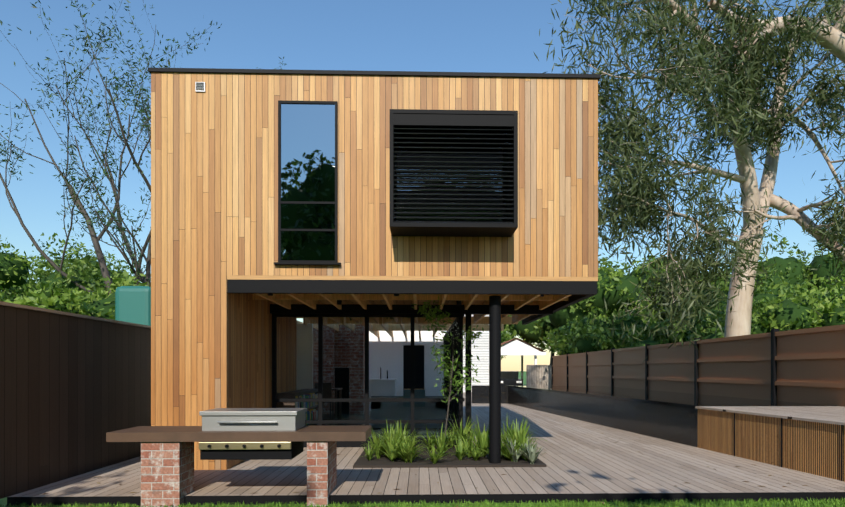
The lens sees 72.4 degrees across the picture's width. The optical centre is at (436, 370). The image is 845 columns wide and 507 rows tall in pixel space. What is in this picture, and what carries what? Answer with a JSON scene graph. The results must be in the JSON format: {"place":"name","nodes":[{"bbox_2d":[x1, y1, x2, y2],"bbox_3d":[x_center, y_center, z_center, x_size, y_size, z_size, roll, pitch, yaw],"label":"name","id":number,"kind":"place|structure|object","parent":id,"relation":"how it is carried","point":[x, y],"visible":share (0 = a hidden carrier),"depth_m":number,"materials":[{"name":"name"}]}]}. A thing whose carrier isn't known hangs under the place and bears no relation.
{"place":"outdoors","nodes":[
{"label":"outdoors","id":0,"kind":"place"},
{"bbox_2d":[0,371,841,506],"bbox_3d":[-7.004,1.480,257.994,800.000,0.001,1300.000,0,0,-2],"label":"lawn","id":1,"kind":"structure","parent":0,"point":[3,501],"depth_m":6.37,"materials":[{"name":"green plant"}]},
{"bbox_2d":[0,234,39,302],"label":"tree leaves","id":2,"kind":"object","parent":1,"relation":"on","point":[15,268],"depth_m":25.01,"materials":[{"name":"green plant"}]},
{"bbox_2d":[0,282,90,315],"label":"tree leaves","id":3,"kind":"object","parent":1,"relation":"on","point":[35,299],"visible":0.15,"depth_m":13.53,"materials":[{"name":"green plant"}]},
{"bbox_2d":[1,250,106,304],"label":"tree leaves","id":4,"kind":"object","parent":1,"relation":"on","point":[57,279],"visible":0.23,"depth_m":18.74,"materials":[{"name":"green plant"}]},
{"bbox_2d":[4,228,141,301],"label":"tree leaves","id":5,"kind":"object","parent":1,"relation":"on","point":[109,265],"visible":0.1,"depth_m":28.07,"materials":[{"name":"green plant"}]},
{"bbox_2d":[59,270,150,319],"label":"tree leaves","id":6,"kind":"object","parent":1,"relation":"on","point":[100,307],"visible":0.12,"depth_m":15.23,"materials":[{"name":"green plant"}]},
{"bbox_2d":[82,267,145,286],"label":"tree leaves","id":7,"kind":"object","parent":1,"relation":"on","point":[101,278],"depth_m":26.46,"materials":[{"name":"green plant"}]},
{"bbox_2d":[115,286,150,325],"bbox_3d":[-7.245,-0.322,14.441,0.900,3.402,1.500,0,0,-2],"label":"water tank","id":8,"kind":"object","parent":1,"relation":"on","point":[132,304],"visible":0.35,"depth_m":13.70,"materials":[{"name":"teal plastic"}]},
{"bbox_2d":[0,0,283,294],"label":"tree","id":9,"kind":"object","parent":1,"relation":"on","point":[72,146],"depth_m":18.55,"materials":[{"name":"plant"}]},
{"bbox_2d":[7,393,844,505],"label":"deck","id":10,"kind":"structure","parent":1,"relation":"on","point":[590,461],"depth_m":7.30,"materials":[{"name":"grey wood"}]},
{"bbox_2d":[0,301,150,498],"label":"fence","id":11,"kind":"object","parent":10,"relation":"on","point":[75,388],"depth_m":7.33,"materials":[{"name":"brown wood"}]},
{"bbox_2d":[106,425,370,506],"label":"barbecue counter","id":12,"kind":"object","parent":10,"relation":"on","point":[167,465],"visible":0.87,"depth_m":6.22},
{"bbox_2d":[199,408,306,459],"bbox_3d":[-2.066,0.707,6.526,1.060,0.515,0.735,0,0,-2],"label":"barbecue grill","id":13,"kind":"object","parent":12,"relation":"in","point":[254,419],"visible":0.98,"depth_m":6.32,"materials":[{"name":"metal"}]},
{"bbox_2d":[277,300,463,436],"bbox_3d":[-2.276,-0.070,14.721,5.420,2.900,8.620,0,0,-2],"label":"interior","id":14,"kind":"object","parent":10,"relation":"on","point":[388,363],"depth_m":15.83,"materials":[{"name":"grey"}]},
{"bbox_2d":[295,392,317,425],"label":"books","id":15,"kind":"object","parent":14,"relation":"on","point":[310,413],"depth_m":12.27,"materials":[{"name":"multicoloured paper"}]},
{"bbox_2d":[297,317,438,336],"bbox_3d":[-2.218,-1.280,16.193,5.220,0.400,5.280,0,0,-2],"label":"lightwell pergola","id":16,"kind":"object","parent":14,"relation":"on","point":[306,321],"depth_m":14.67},
{"bbox_2d":[272,313,470,446],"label":"glazing frames","id":17,"kind":"structure","parent":10,"relation":"on","point":[457,323],"depth_m":10.38,"materials":[{"name":"black metal"}]},
{"bbox_2d":[277,317,458,434],"bbox_3d":[-1.353,0.124,14.627,3.420,2.310,8.460,0,0,-2],"label":"ground floor glass","id":18,"kind":"object","parent":17,"relation":"in","point":[392,376],"visible":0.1,"depth_m":10.42,"materials":[{"name":"clear glass"}]},
{"bbox_2d":[148,68,600,469],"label":"timber house","id":19,"kind":"structure","parent":10,"relation":"on","point":[214,187],"depth_m":8.06,"materials":[{"name":"brown wood"}]},
{"bbox_2d":[195,82,204,91],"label":"wall vent","id":20,"kind":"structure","parent":19,"relation":"attached to","point":[199,86],"depth_m":7.98,"materials":[{"name":"grey plastic"}]},
{"bbox_2d":[274,100,340,264],"bbox_3d":[-1.788,-2.603,8.017,0.920,2.275,0.090,0,0,-2],"label":"window","id":21,"kind":"structure","parent":19,"relation":"attached to","point":[307,182],"depth_m":8.03,"materials":[{"name":"black metal"}]},
{"bbox_2d":[267,294,543,304],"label":"downlights","id":22,"kind":"object","parent":19,"relation":"attached to","point":[339,302],"visible":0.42,"depth_m":9.61,"materials":[{"name":"black metal"}]},
{"bbox_2d":[252,294,570,330],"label":"soffit joists","id":23,"kind":"object","parent":19,"relation":"attached to","point":[479,320],"visible":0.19,"depth_m":9.75,"materials":[{"name":"brown wood"}]},
{"bbox_2d":[390,109,517,236],"bbox_3d":[0.218,-2.640,7.823,1.680,1.530,0.550,0,0,-2],"label":"louvre box","id":24,"kind":"object","parent":19,"relation":"attached to","point":[453,173],"visible":1,"depth_m":7.85,"materials":[{"name":"black metal"}]},
{"bbox_2d":[43,416,806,506],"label":"fallen leaves","id":25,"kind":"object","parent":10,"relation":"on","point":[438,482],"visible":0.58,"depth_m":7.20,"materials":[{"name":"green plant"}]},
{"bbox_2d":[353,445,545,467],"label":"planting bed mulch","id":26,"kind":"object","parent":10,"relation":"on","point":[449,460],"visible":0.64,"depth_m":8.43,"materials":[{"name":"brown soil"}]},
{"bbox_2d":[227,280,596,463],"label":"support frame","id":27,"kind":"structure","parent":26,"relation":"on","point":[577,291],"depth_m":8.15,"materials":[{"name":"black metal"}]},
{"bbox_2d":[412,296,483,435],"bbox_3d":[0.173,0.077,9.682,1.193,2.548,1.340,0,0,-2],"label":"sapling","id":28,"kind":"object","parent":26,"relation":"on","point":[440,317],"depth_m":9.43,"materials":[{"name":"green plant"}]},
{"bbox_2d":[360,413,548,463],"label":"bed plants","id":29,"kind":"object","parent":26,"relation":"on","point":[515,447],"visible":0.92,"depth_m":8.77,"materials":[{"name":"green plant"}]},
{"bbox_2d":[472,385,836,446],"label":"low wall","id":30,"kind":"structure","parent":10,"relation":"on","point":[669,416],"depth_m":13.77,"materials":[{"name":"black painted concrete"}]},
{"bbox_2d":[551,324,844,406],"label":"fence","id":31,"kind":"object","parent":10,"relation":"on","point":[806,365],"visible":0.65,"depth_m":13.90,"materials":[{"name":"brown wood panels"},{"name":"black steel posts"}]},
{"bbox_2d":[695,406,844,481],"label":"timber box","id":32,"kind":"object","parent":10,"relation":"on","point":[809,439],"visible":1,"depth_m":8.44,"materials":[{"name":"brown wood"}]},
{"bbox_2d":[446,315,550,392],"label":"neighbour buildings","id":33,"kind":"structure","parent":1,"relation":"on","point":[538,375],"depth_m":35.98,"materials":[{"name":"white tile"}]},
{"bbox_2d":[501,371,522,385],"bbox_3d":[4.897,0.764,41.133,1.760,1.409,4.220,0,0,-2],"label":"parked car","id":34,"kind":"object","parent":1,"relation":"on","point":[510,378],"visible":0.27,"depth_m":39.07,"materials":[{"name":"black paint"}]},
{"bbox_2d":[501,315,565,364],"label":"tree leaves","id":35,"kind":"object","parent":1,"relation":"on","point":[518,329],"depth_m":42.91,"materials":[{"name":"green plant"}]},
{"bbox_2d":[523,253,660,348],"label":"tree leaves","id":36,"kind":"object","parent":1,"relation":"on","point":[562,317],"visible":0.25,"depth_m":37.68,"materials":[{"name":"green plant"}]},
{"bbox_2d":[543,314,655,354],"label":"tree leaves","id":37,"kind":"object","parent":1,"relation":"on","point":[558,340],"visible":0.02,"depth_m":32.81,"materials":[{"name":"green plant"}]},
{"bbox_2d":[550,308,668,354],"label":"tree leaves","id":38,"kind":"object","parent":1,"relation":"on","point":[585,334],"visible":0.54,"depth_m":29.25,"materials":[{"name":"green plant"}]},
{"bbox_2d":[556,255,728,333],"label":"tree leaves","id":39,"kind":"object","parent":1,"relation":"on","point":[608,281],"depth_m":36.28,"materials":[{"name":"green plant"}]},
{"bbox_2d":[607,311,724,349],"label":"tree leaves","id":40,"kind":"object","parent":1,"relation":"on","point":[681,336],"visible":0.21,"depth_m":27.58,"materials":[{"name":"green plant"}]},
{"bbox_2d":[534,0,844,361],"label":"eucalyptus","id":41,"kind":"object","parent":1,"relation":"on","point":[751,79],"depth_m":16.32,"materials":[{"name":"green plant"}]},
{"bbox_2d":[647,253,801,324],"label":"tree leaves","id":42,"kind":"object","parent":1,"relation":"on","point":[776,279],"visible":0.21,"depth_m":34.18,"materials":[{"name":"green plant"}]},
{"bbox_2d":[685,297,800,340],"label":"tree leaves","id":43,"kind":"object","parent":1,"relation":"on","point":[708,331],"visible":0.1,"depth_m":25.69,"materials":[{"name":"green plant"}]},
{"bbox_2d":[669,277,842,323],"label":"tree leaves","id":44,"kind":"object","parent":1,"relation":"on","point":[758,294],"visible":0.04,"depth_m":30.60,"materials":[{"name":"green plant"}]},
{"bbox_2d":[732,229,844,291],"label":"tree leaves","id":45,"kind":"object","parent":1,"relation":"on","point":[793,268],"visible":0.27,"depth_m":44.19,"materials":[{"name":"green plant"}]},
{"bbox_2d":[752,280,844,330],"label":"tree leaves","id":46,"kind":"object","parent":1,"relation":"on","point":[801,315],"visible":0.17,"depth_m":25.20,"materials":[{"name":"green plant"}]},
{"bbox_2d":[792,274,844,303],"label":"tree leaves","id":47,"kind":"object","parent":1,"relation":"on","point":[831,282],"visible":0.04,"depth_m":34.36,"materials":[{"name":"green plant"}]},
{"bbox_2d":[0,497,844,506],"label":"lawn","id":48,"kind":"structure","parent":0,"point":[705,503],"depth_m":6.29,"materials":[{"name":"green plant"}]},
{"bbox_2d":[0,0,844,370],"label":"sky","id":49,"kind":"structure","parent":0,"point":[493,36],"materials":[{"name":"blue"}]},
{"bbox_2d":[501,331,515,359],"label":"tree leaves","id":50,"kind":"object","parent":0,"point":[502,340],"depth_m":56.13,"materials":[{"name":"green plant"}]}
]}

